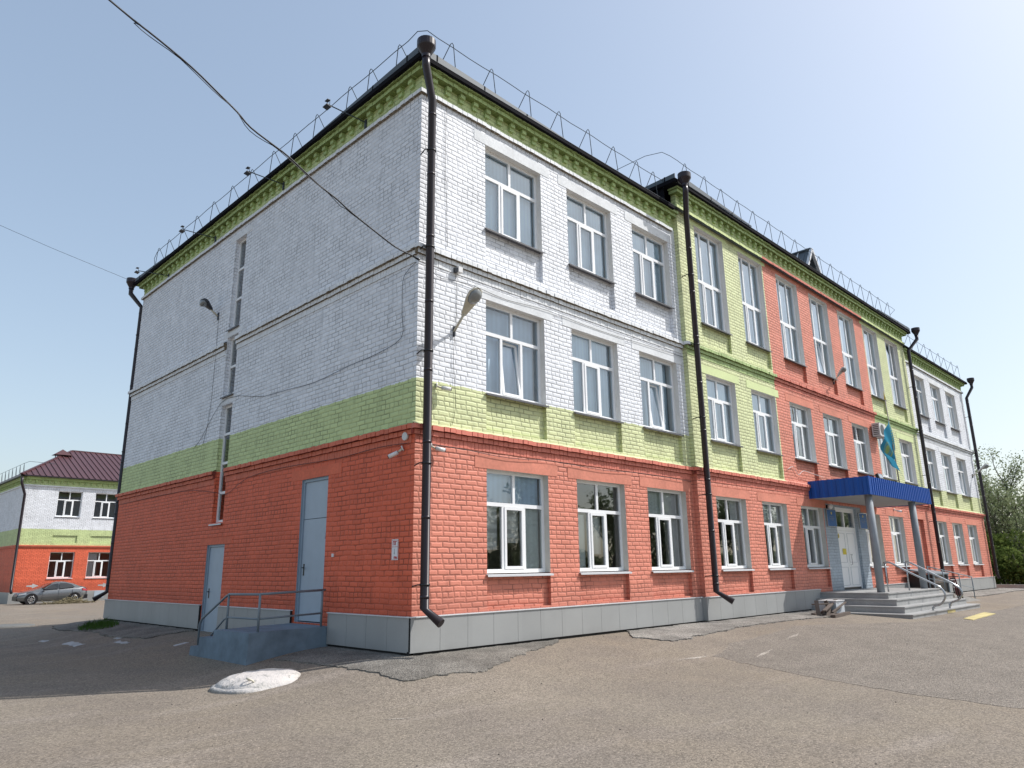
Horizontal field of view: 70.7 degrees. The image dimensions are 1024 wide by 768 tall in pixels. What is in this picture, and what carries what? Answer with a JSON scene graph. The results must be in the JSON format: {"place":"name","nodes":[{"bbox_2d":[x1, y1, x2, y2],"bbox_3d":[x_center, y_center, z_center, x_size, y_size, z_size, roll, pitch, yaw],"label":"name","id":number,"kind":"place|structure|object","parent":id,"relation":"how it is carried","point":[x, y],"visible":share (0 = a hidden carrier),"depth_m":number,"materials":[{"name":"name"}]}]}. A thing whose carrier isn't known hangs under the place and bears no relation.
{"place":"outdoors","nodes":[
{"label":"outdoors","id":0,"kind":"place"},
{"bbox_2d":[76,615,118,630],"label":"grass","id":1,"kind":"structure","parent":0,"point":[101,623],"depth_m":19.25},
{"bbox_2d":[0,591,1023,767],"bbox_3d":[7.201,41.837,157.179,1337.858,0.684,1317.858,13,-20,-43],"label":"ground","id":2,"kind":"structure","parent":0,"point":[80,706],"depth_m":8.60,"materials":[{"name":"asphalt"}]},
{"bbox_2d":[0,623,34,627],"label":"manhole","id":3,"kind":"object","parent":2,"relation":"on","point":[13,625],"visible":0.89,"depth_m":25.11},
{"bbox_2d":[11,581,87,604],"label":"parked car","id":4,"kind":"object","parent":2,"relation":"on","point":[57,591],"visible":0.84,"depth_m":48.68,"materials":[{"name":"grey paint"}]},
{"bbox_2d":[0,450,121,603],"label":"neighbour building","id":5,"kind":"structure","parent":2,"relation":"on","point":[57,517],"depth_m":53.27,"materials":[{"name":"brick"}]},
{"bbox_2d":[47,552,74,578],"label":"window","id":6,"kind":"structure","parent":5,"relation":"in","point":[55,577],"depth_m":52.32,"materials":[{"name":"white plastic"}]},
{"bbox_2d":[55,491,82,517],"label":"window","id":7,"kind":"structure","parent":5,"relation":"in","point":[69,516],"depth_m":53.41,"materials":[{"name":"white plastic"}]},
{"bbox_2d":[85,552,109,578],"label":"window","id":8,"kind":"structure","parent":5,"relation":"in","point":[92,558],"depth_m":53.84,"materials":[{"name":"white plastic"}]},
{"bbox_2d":[93,493,115,518],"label":"window","id":9,"kind":"structure","parent":5,"relation":"in","point":[101,517],"depth_m":54.98,"materials":[{"name":"white plastic"}]},
{"bbox_2d":[40,593,97,604],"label":"branch pile","id":10,"kind":"object","parent":2,"relation":"on","point":[70,600],"visible":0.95,"depth_m":48.15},
{"bbox_2d":[62,641,83,646],"bbox_3d":[-10.229,6.075,16.810,0.284,0.078,1.081,13,-20,-43],"label":"paint mark","id":11,"kind":"object","parent":2,"relation":"on","point":[73,644],"visible":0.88,"depth_m":16.82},
{"bbox_2d":[52,620,194,638],"bbox_3d":[-10.495,6.441,18.947,1.494,0.224,7.421,13,-20,-43],"label":"apron","id":12,"kind":"object","parent":2,"relation":"on","point":[122,629],"visible":0.76,"depth_m":17.91,"materials":[{"name":"grey concrete"}]},
{"bbox_2d":[209,668,300,693],"bbox_3d":[-3.703,4.349,10.585,1.332,0.243,1.334,13,-20,-43],"label":"manhole","id":13,"kind":"object","parent":2,"relation":"on","point":[253,681],"visible":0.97,"depth_m":10.23,"materials":[{"name":"white concrete"}]},
{"bbox_2d":[189,623,327,664],"bbox_3d":[-4.690,4.938,13.230,1.560,0.950,2.420,13,-20,-43],"label":"side porch","id":14,"kind":"object","parent":2,"relation":"on","point":[245,645],"visible":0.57,"depth_m":12.53,"materials":[{"name":"grey paint"}]},
{"bbox_2d":[197,589,325,644],"bbox_3d":[-4.723,4.375,13.517,1.281,1.025,2.452,13,-20,-43],"label":"side porch railing","id":15,"kind":"object","parent":14,"relation":"on","point":[258,618],"visible":0.97,"depth_m":12.97,"materials":[{"name":"metal"}]},
{"bbox_2d":[274,639,558,681],"bbox_3d":[-1.152,4.635,12.391,4.573,0.214,3.726,13,-20,-43],"label":"apron","id":16,"kind":"object","parent":2,"relation":"on","point":[404,668],"visible":0.94,"depth_m":11.21,"materials":[{"name":"grey concrete"}]},
{"bbox_2d":[92,35,1000,655],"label":"school building","id":17,"kind":"structure","parent":2,"relation":"on","point":[738,407],"depth_m":16.49,"materials":[{"name":"brick"}]},
{"bbox_2d":[0,225,125,278],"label":"thin wire","id":18,"kind":"object","parent":17,"relation":"attached to","point":[62,252],"visible":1,"depth_m":23.60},
{"bbox_2d":[179,225,216,242],"bbox_3d":[-8.679,-4.149,19.960,0.990,0.200,0.165,13,-20,-43],"label":"eave floodlight","id":19,"kind":"object","parent":17,"relation":"attached to","point":[183,230],"visible":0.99,"depth_m":19.80,"materials":[{"name":"metal"}]},
{"bbox_2d":[199,298,218,319],"bbox_3d":[-7.988,-1.999,19.030,0.504,0.496,0.343,6,-16,-24],"label":"wall lamp","id":20,"kind":"object","parent":17,"relation":"attached to","point":[204,302],"visible":1,"depth_m":18.97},
{"bbox_2d":[201,544,224,631],"bbox_3d":[-6.911,4.778,16.817,0.159,2.020,0.960,13,-20,-43],"label":"door","id":21,"kind":"structure","parent":17,"relation":"in","point":[213,574],"depth_m":16.88,"materials":[{"name":"grey paint"}]},
{"bbox_2d":[208,405,231,525],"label":"window","id":22,"kind":"structure","parent":17,"relation":"in","point":[225,434],"depth_m":17.76,"materials":[{"name":"white plastic"}]},
{"bbox_2d":[220,338,235,398],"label":"window","id":23,"kind":"structure","parent":17,"relation":"in","point":[231,366],"depth_m":18.37,"materials":[{"name":"white plastic"}]},
{"bbox_2d":[226,238,246,331],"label":"window","id":24,"kind":"structure","parent":17,"relation":"in","point":[237,298],"depth_m":18.95,"materials":[{"name":"white plastic"}]},
{"bbox_2d":[108,0,419,260],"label":"power cable","id":25,"kind":"object","parent":17,"relation":"attached to","point":[211,87],"visible":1,"depth_m":10.55,"materials":[{"name":"rubber"}]},
{"bbox_2d":[244,166,284,189],"bbox_3d":[-5.921,-4.924,17.299,0.990,0.208,0.165,13,-20,-43],"label":"eave floodlight","id":26,"kind":"object","parent":17,"relation":"attached to","point":[247,173],"visible":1,"depth_m":17.16,"materials":[{"name":"metal"}]},
{"bbox_2d":[123,443,406,503],"bbox_3d":[-6.917,2.479,17.212,0.020,0.359,14.700,13,-20,-43],"label":"wall cable","id":27,"kind":"object","parent":17,"relation":"attached to","point":[279,468],"depth_m":15.07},
{"bbox_2d":[197,264,413,443],"bbox_3d":[-5.009,-0.269,15.918,0.020,2.189,9.383,13,-20,-43],"label":"wall cable","id":28,"kind":"object","parent":17,"relation":"attached to","point":[331,374],"depth_m":14.34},
{"bbox_2d":[296,476,328,622],"bbox_3d":[-3.824,3.196,14.011,0.159,2.730,1.000,13,-20,-43],"label":"door","id":29,"kind":"structure","parent":17,"relation":"in","point":[315,491],"depth_m":14.04,"materials":[{"name":"grey paint"}]},
{"bbox_2d":[323,98,366,128],"bbox_3d":[-3.423,-5.559,14.872,0.990,0.208,0.165,13,-20,-43],"label":"eave floodlight","id":30,"kind":"object","parent":17,"relation":"attached to","point":[326,106],"visible":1,"depth_m":14.73,"materials":[{"name":"metal"}]},
{"bbox_2d":[391,539,398,559],"bbox_3d":[-1.958,2.767,12.053,0.012,0.340,0.180,13,-20,-43],"label":"hydrant sign","id":31,"kind":"object","parent":17,"relation":"attached to","point":[394,553],"visible":1,"depth_m":12.05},
{"bbox_2d":[387,446,403,458],"bbox_3d":[-1.986,1.164,12.335,0.289,0.222,0.100,-1,-14,3],"label":"security camera","id":32,"kind":"object","parent":17,"relation":"attached to","point":[393,454],"visible":1,"depth_m":12.30,"materials":[{"name":"white plastic"}]},
{"bbox_2d":[154,30,662,264],"bbox_3d":[-4.777,-5.442,18.624,7.304,0.900,16.841,42,-45,-69],"label":"roof railing","id":33,"kind":"object","parent":17,"relation":"on","point":[367,89],"visible":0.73,"depth_m":17.10,"materials":[{"name":"metal"}]},
{"bbox_2d":[431,444,445,451],"bbox_3d":[-1.278,1.089,12.397,0.291,0.154,0.100,5,-16,-23],"label":"security camera","id":34,"kind":"object","parent":17,"relation":"attached to","point":[437,448],"visible":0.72,"depth_m":12.38,"materials":[{"name":"white plastic"}]},
{"bbox_2d":[435,383,451,390],"bbox_3d":[-1.206,0.052,12.732,0.290,0.142,0.100,2,-15,-13],"label":"security camera","id":35,"kind":"object","parent":17,"relation":"attached to","point":[445,388],"visible":1,"depth_m":12.71,"materials":[{"name":"white plastic"}]},
{"bbox_2d":[445,106,447,245],"bbox_3d":[-1.259,-4.098,13.909,0.087,3.100,0.011,13,-20,-43],"label":"wall cable","id":36,"kind":"object","parent":17,"relation":"attached to","point":[445,173],"depth_m":13.91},
{"bbox_2d":[452,284,456,423],"bbox_3d":[-1.047,-0.669,13.198,0.011,2.901,0.107,-13,-19,40],"label":"wall cable","id":37,"kind":"object","parent":17,"relation":"attached to","point":[453,359],"depth_m":13.11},
{"bbox_2d":[454,266,462,273],"bbox_3d":[-1.011,-2.144,13.568,0.150,0.120,0.090,13,-20,-43],"label":"junction box","id":38,"kind":"object","parent":17,"relation":"attached to","point":[458,269],"visible":1,"depth_m":13.54,"materials":[{"name":"white plastic"}]},
{"bbox_2d":[453,288,481,336],"bbox_3d":[-0.836,-1.302,13.103,0.308,0.772,0.722,13,-20,-43],"label":"wall lamp","id":39,"kind":"object","parent":17,"relation":"attached to","point":[473,297],"visible":1,"depth_m":12.99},
{"bbox_2d":[485,150,544,253],"bbox_3d":[-0.025,-3.848,15.293,1.730,1.932,0.322,13,-20,-43],"label":"window","id":40,"kind":"structure","parent":17,"relation":"in","point":[508,200],"depth_m":15.44,"materials":[{"name":"white plastic"}]},
{"bbox_2d":[485,303,548,407],"bbox_3d":[-0.003,-0.552,14.475,1.730,1.922,0.392,13,-20,-43],"label":"window","id":41,"kind":"structure","parent":17,"relation":"in","point":[509,373],"depth_m":14.64,"materials":[{"name":"white plastic"}]},
{"bbox_2d":[487,470,553,576],"bbox_3d":[0.066,2.638,13.633,1.730,1.922,0.322,13,-20,-43],"label":"window","id":42,"kind":"structure","parent":17,"relation":"in","point":[513,493],"depth_m":13.80,"materials":[{"name":"white plastic"}]},
{"bbox_2d":[434,273,681,356],"bbox_3d":[1.480,-1.404,15.903,8.653,0.173,0.152,13,-20,-43],"label":"wall cable","id":43,"kind":"object","parent":17,"relation":"attached to","point":[552,312],"depth_m":15.32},
{"bbox_2d":[433,444,690,481],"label":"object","id":44,"kind":"object","parent":17,"relation":"attached to","point":[554,461],"depth_m":14.40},
{"bbox_2d":[566,193,616,284],"bbox_3d":[1.775,-3.427,17.036,1.710,1.932,0.322,13,-20,-43],"label":"window","id":45,"kind":"structure","parent":17,"relation":"in","point":[585,235],"depth_m":17.20,"materials":[{"name":"white plastic"}]},
{"bbox_2d":[571,331,623,423],"bbox_3d":[1.821,-0.138,16.194,1.710,1.922,0.322,13,-20,-43],"label":"window","id":46,"kind":"structure","parent":17,"relation":"in","point":[591,370],"depth_m":16.36,"materials":[{"name":"white plastic"}]},
{"bbox_2d":[577,480,631,574],"bbox_3d":[1.866,3.059,15.376,1.710,1.922,0.322,13,-20,-43],"label":"window","id":47,"kind":"structure","parent":17,"relation":"in","point":[593,532],"depth_m":15.42,"materials":[{"name":"white plastic"}]},
{"bbox_2d":[632,228,674,308],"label":"window","id":48,"kind":"structure","parent":17,"relation":"in","point":[647,264],"depth_m":18.94,"materials":[{"name":"white plastic"}]},
{"bbox_2d":[639,354,683,435],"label":"window","id":49,"kind":"structure","parent":17,"relation":"in","point":[652,375],"depth_m":18.14,"materials":[{"name":"white plastic"}]},
{"bbox_2d":[647,488,693,572],"bbox_3d":[3.647,3.475,17.101,1.700,1.922,0.322,13,-20,-43],"label":"window","id":50,"kind":"structure","parent":17,"relation":"in","point":[661,505],"depth_m":17.32,"materials":[{"name":"white plastic"}]},
{"bbox_2d":[694,230,732,335],"bbox_3d":[5.646,-2.923,20.707,1.640,2.952,0.327,13,-20,-43],"label":"window","id":51,"kind":"structure","parent":17,"relation":"in","point":[706,272],"depth_m":20.95,"materials":[{"name":"white plastic"}]},
{"bbox_2d":[706,376,742,446],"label":"window","id":52,"kind":"structure","parent":17,"relation":"in","point":[718,405],"depth_m":19.96,"materials":[{"name":"white plastic"}]},
{"bbox_2d":[716,497,754,570],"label":"window","id":53,"kind":"structure","parent":17,"relation":"in","point":[733,522],"depth_m":19.16,"materials":[{"name":"white plastic"}]},
{"bbox_2d":[738,256,771,351],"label":"window","id":54,"kind":"structure","parent":17,"relation":"in","point":[750,311],"depth_m":22.68,"materials":[{"name":"white plastic"}]},
{"bbox_2d":[619,152,892,316],"bbox_3d":[9.223,-4.076,28.339,19.314,1.090,5.079,13,-20,-43],"label":"roof railing","id":55,"kind":"object","parent":17,"relation":"on","point":[778,230],"visible":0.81,"depth_m":25.24,"materials":[{"name":"metal"}]},
{"bbox_2d":[751,391,782,455],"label":"window","id":56,"kind":"structure","parent":17,"relation":"in","point":[760,412],"depth_m":21.69,"materials":[{"name":"white plastic"}]},
{"bbox_2d":[762,502,795,569],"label":"window","id":57,"kind":"structure","parent":17,"relation":"in","point":[770,512],"depth_m":20.87,"materials":[{"name":"white plastic"}]},
{"bbox_2d":[775,277,807,367],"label":"window","id":58,"kind":"structure","parent":17,"relation":"in","point":[787,328],"depth_m":24.45,"materials":[{"name":"white plastic"}]},
{"bbox_2d":[789,404,818,463],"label":"window","id":59,"kind":"structure","parent":17,"relation":"in","point":[795,424],"depth_m":23.43,"materials":[{"name":"white plastic"}]},
{"bbox_2d":[801,507,831,568],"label":"window","id":60,"kind":"structure","parent":17,"relation":"in","point":[808,519],"depth_m":22.63,"materials":[{"name":"white plastic"}]},
{"bbox_2d":[808,297,837,379],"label":"window","id":61,"kind":"structure","parent":17,"relation":"in","point":[818,342],"depth_m":26.20,"materials":[{"name":"white plastic"}]},
{"bbox_2d":[825,509,836,526],"bbox_3d":[10.349,4.351,23.394,0.724,0.544,0.049,13,-20,-43],"label":"wall plaque","id":62,"kind":"object","parent":17,"relation":"attached to","point":[831,520],"depth_m":23.34,"materials":[{"name":"blue metal"}]},
{"bbox_2d":[823,415,849,469],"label":"window","id":63,"kind":"structure","parent":17,"relation":"in","point":[831,427],"depth_m":25.20,"materials":[{"name":"white plastic"}]},
{"bbox_2d":[832,367,845,384],"bbox_3d":[11.654,-0.303,25.677,0.266,0.573,0.516,13,-20,-43],"label":"wall lamp","id":64,"kind":"object","parent":17,"relation":"attached to","point":[842,370],"visible":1,"depth_m":25.62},
{"bbox_2d":[834,507,862,589],"bbox_3d":[11.238,5.504,24.209,1.860,2.655,0.170,13,-20,-43],"label":"entrance door","id":65,"kind":"structure","parent":17,"relation":"in","point":[852,578],"depth_m":24.29,"materials":[{"name":"white plastic"}]},
{"bbox_2d":[837,313,863,390],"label":"window","id":66,"kind":"structure","parent":17,"relation":"in","point":[846,355],"depth_m":27.99,"materials":[{"name":"white plastic"}]},
{"bbox_2d":[857,513,867,528],"bbox_3d":[12.280,4.802,25.263,0.674,0.544,0.049,13,-20,-43],"label":"wall plaque","id":67,"kind":"object","parent":17,"relation":"attached to","point":[862,519],"depth_m":25.20,"materials":[{"name":"blue metal"}]},
{"bbox_2d":[852,425,874,475],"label":"window","id":68,"kind":"structure","parent":17,"relation":"in","point":[856,441],"depth_m":26.88,"materials":[{"name":"white plastic"}]},
{"bbox_2d":[862,328,886,400],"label":"window","id":69,"kind":"structure","parent":17,"relation":"in","point":[869,338],"depth_m":29.77,"materials":[{"name":"white plastic"}]},
{"bbox_2d":[866,514,888,567],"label":"window","id":70,"kind":"structure","parent":17,"relation":"in","point":[867,531],"depth_m":25.77,"materials":[{"name":"white plastic"}]},
{"bbox_2d":[871,422,884,438],"bbox_3d":[14.089,1.801,27.724,0.663,0.535,0.346,13,-20,-43],"label":"air conditioner","id":71,"kind":"object","parent":17,"relation":"attached to","point":[878,428],"visible":0.91,"depth_m":27.52,"materials":[{"name":"white plastic"}]},
{"bbox_2d":[879,438,897,480],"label":"window","id":72,"kind":"structure","parent":17,"relation":"in","point":[880,440],"depth_m":28.55,"materials":[{"name":"white plastic"}]},
{"bbox_2d":[884,341,907,409],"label":"window","id":73,"kind":"structure","parent":17,"relation":"in","point":[895,388],"depth_m":31.41,"materials":[{"name":"white plastic"}]},
{"bbox_2d":[889,516,911,566],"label":"window","id":74,"kind":"structure","parent":17,"relation":"in","point":[894,532],"depth_m":27.89,"materials":[{"name":"white plastic"}]},
{"bbox_2d":[899,440,919,485],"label":"window","id":75,"kind":"structure","parent":17,"relation":"in","point":[904,448],"depth_m":30.42,"materials":[{"name":"white plastic"}]},
{"bbox_2d":[914,377,930,418],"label":"window","id":76,"kind":"structure","parent":17,"relation":"in","point":[918,384],"depth_m":34.09,"materials":[{"name":"white plastic"}]},
{"bbox_2d":[904,334,959,375],"bbox_3d":[21.156,-1.256,36.400,9.000,0.900,0.367,13,-20,-43],"label":"roof railing","id":77,"kind":"object","parent":17,"relation":"on","point":[931,354],"visible":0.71,"depth_m":36.18,"materials":[{"name":"metal"}]},
{"bbox_2d":[926,449,941,490],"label":"window","id":78,"kind":"structure","parent":17,"relation":"in","point":[929,453],"depth_m":33.24,"materials":[{"name":"white plastic"}]},
{"bbox_2d":[930,385,946,425],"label":"window","id":79,"kind":"structure","parent":17,"relation":"in","point":[933,390],"depth_m":35.70,"materials":[{"name":"white plastic"}]},
{"bbox_2d":[937,522,954,565],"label":"window","id":80,"kind":"structure","parent":17,"relation":"in","point":[940,524],"depth_m":32.41,"materials":[{"name":"white plastic"}]},
{"bbox_2d":[941,454,957,494],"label":"window","id":81,"kind":"structure","parent":17,"relation":"in","point":[945,463],"depth_m":34.86,"materials":[{"name":"white plastic"}]},
{"bbox_2d":[945,393,961,431],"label":"window","id":82,"kind":"structure","parent":17,"relation":"in","point":[948,398],"depth_m":37.47,"materials":[{"name":"white plastic"}]},
{"bbox_2d":[952,523,969,564],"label":"window","id":83,"kind":"structure","parent":17,"relation":"in","point":[956,531],"depth_m":34.02,"materials":[{"name":"white plastic"}]},
{"bbox_2d":[956,459,972,497],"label":"window","id":84,"kind":"structure","parent":17,"relation":"in","point":[959,462],"depth_m":36.67,"materials":[{"name":"white plastic"}]},
{"bbox_2d":[967,525,983,564],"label":"window","id":85,"kind":"structure","parent":17,"relation":"in","point":[970,528],"depth_m":35.78,"materials":[{"name":"white plastic"}]},
{"bbox_2d":[972,464,988,477],"bbox_3d":[24.191,4.484,37.273,0.336,0.668,0.833,13,-20,-43],"label":"wall lamp","id":86,"kind":"object","parent":17,"relation":"attached to","point":[985,466],"visible":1,"depth_m":37.11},
{"bbox_2d":[139,636,974,766],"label":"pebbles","id":87,"kind":"object","parent":2,"relation":"on","point":[542,718],"visible":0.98,"depth_m":8.36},
{"bbox_2d":[626,610,829,641],"bbox_3d":[5.689,5.775,17.354,9.344,0.161,1.492,13,-20,-43],"label":"apron","id":88,"kind":"object","parent":2,"relation":"on","point":[673,633],"visible":0.73,"depth_m":16.11,"materials":[{"name":"grey concrete"}]},
{"bbox_2d":[811,599,846,616],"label":"scrap boards","id":89,"kind":"object","parent":88,"relation":"on","point":[827,609],"visible":0.74,"depth_m":19.39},
{"bbox_2d":[818,599,844,613],"bbox_3d":[8.878,6.265,20.005,0.600,0.530,0.510,13,-20,-43],"label":"white crate","id":90,"kind":"object","parent":88,"relation":"on","point":[837,603],"visible":0.38,"depth_m":19.87,"materials":[{"name":"plastic"}]},
{"bbox_2d":[811,588,980,618],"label":"entrance steps","id":91,"kind":"structure","parent":2,"relation":"on","point":[911,603],"depth_m":20.83,"materials":[{"name":"concrete"}]},
{"bbox_2d":[807,476,931,592],"bbox_3d":[12.013,4.991,23.618,5.880,3.346,1.842,13,-20,-43],"label":"entrance canopy","id":92,"kind":"object","parent":91,"relation":"on","point":[870,493],"visible":1,"depth_m":22.37,"materials":[{"name":"blue metal"}]},
{"bbox_2d":[880,391,899,481],"bbox_3d":[12.793,1.873,24.492,1.118,3.402,0.296,13,-20,-43],"label":"flag","id":93,"kind":"object","parent":92,"relation":"attached to","point":[887,447],"visible":0.99,"depth_m":24.40,"materials":[{"name":"fabric"}]},
{"bbox_2d":[883,561,945,609],"bbox_3d":[11.730,5.861,21.020,0.052,1.379,1.574,13,-20,-43],"label":"stair handrail","id":94,"kind":"object","parent":91,"relation":"on","point":[941,588],"visible":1,"depth_m":21.01,"materials":[{"name":"silver metal"}]},
{"bbox_2d":[904,561,962,607],"bbox_3d":[12.757,6.050,21.809,0.052,1.377,1.484,13,-20,-43],"label":"stair handrail","id":95,"kind":"object","parent":91,"relation":"on","point":[957,586],"visible":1,"depth_m":21.77,"materials":[{"name":"silver metal"}]},
{"bbox_2d":[907,569,950,592],"bbox_3d":[16.002,7.737,27.598,2.000,1.290,0.910,13,-20,-43],"label":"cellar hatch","id":96,"kind":"object","parent":2,"relation":"on","point":[914,581],"visible":0.33,"depth_m":27.25,"materials":[{"name":"metal"}]},
{"bbox_2d":[939,590,978,601],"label":"access ramp","id":97,"kind":"structure","parent":2,"relation":"on","point":[969,599],"depth_m":26.04,"materials":[{"name":"concrete"}]},
{"bbox_2d":[926,566,975,598],"bbox_3d":[15.593,7.076,25.520,5.253,1.283,0.036,13,-20,-43],"label":"ramp railing","id":98,"kind":"object","parent":97,"relation":"on","point":[944,581],"visible":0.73,"depth_m":25.35,"materials":[{"name":"metal"}]},
{"bbox_2d":[963,588,1023,596],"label":"apron","id":99,"kind":"object","parent":2,"relation":"on","point":[985,592],"visible":0.67,"depth_m":32.90,"materials":[{"name":"grey concrete"}]},
{"bbox_2d":[996,584,1023,587],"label":"wall","id":100,"kind":"structure","parent":2,"relation":"on","point":[1009,585],"depth_m":39.58,"materials":[{"name":"concrete"}]},
{"bbox_2d":[0,0,1023,531],"label":"sky","id":101,"kind":"structure","parent":0,"point":[884,139],"materials":[{"name":"blue"}]},
{"bbox_2d":[713,605,1023,708],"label":"pavement","id":102,"kind":"structure","parent":0,"point":[938,659],"depth_m":12.78,"materials":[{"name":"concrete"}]},
{"bbox_2d":[963,612,994,619],"bbox_3d":[13.092,6.508,20.190,0.342,0.066,3.333,-13,-19,40],"label":"road marking","id":103,"kind":"object","parent":102,"relation":"on","point":[979,615],"visible":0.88,"depth_m":19.96,"materials":[{"name":"yellow paint"}]},
{"bbox_2d":[947,576,963,597],"bbox_3d":[15.250,7.049,24.648,0.546,0.957,1.619,-12,-18,38],"label":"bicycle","id":104,"kind":"object","parent":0,"point":[956,591],"visible":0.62,"depth_m":24.57,"materials":[{"name":"metal"}]},
{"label":"verge","id":105,"kind":"structure","parent":0,"visible":0},
{"bbox_2d":[973,449,996,530],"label":"tree","id":106,"kind":"object","parent":105,"relation":"on","point":[975,467],"visible":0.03,"depth_m":58.04,"materials":[{"name":"green plant"}]},
{"bbox_2d":[974,465,1023,555],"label":"tree","id":107,"kind":"object","parent":105,"relation":"on","point":[1002,497],"visible":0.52,"depth_m":48.72,"materials":[{"name":"green plant"}]},
{"bbox_2d":[977,473,1023,577],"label":"tree","id":108,"kind":"object","parent":105,"relation":"on","point":[997,526],"visible":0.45,"depth_m":48.62,"materials":[{"name":"green plant"}]},
{"bbox_2d":[978,446,1023,546],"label":"tree","id":109,"kind":"object","parent":105,"relation":"on","point":[1008,475],"visible":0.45,"depth_m":56.55,"materials":[{"name":"green plant"}]},
{"bbox_2d":[986,529,1023,583],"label":"bush","id":110,"kind":"object","parent":105,"relation":"on","point":[998,539],"visible":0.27,"depth_m":45.67,"materials":[{"name":"green plant"}]},
{"bbox_2d":[991,546,1023,583],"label":"bush","id":111,"kind":"object","parent":105,"relation":"on","point":[1015,568],"visible":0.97,"depth_m":43.47,"materials":[{"name":"green plant"}]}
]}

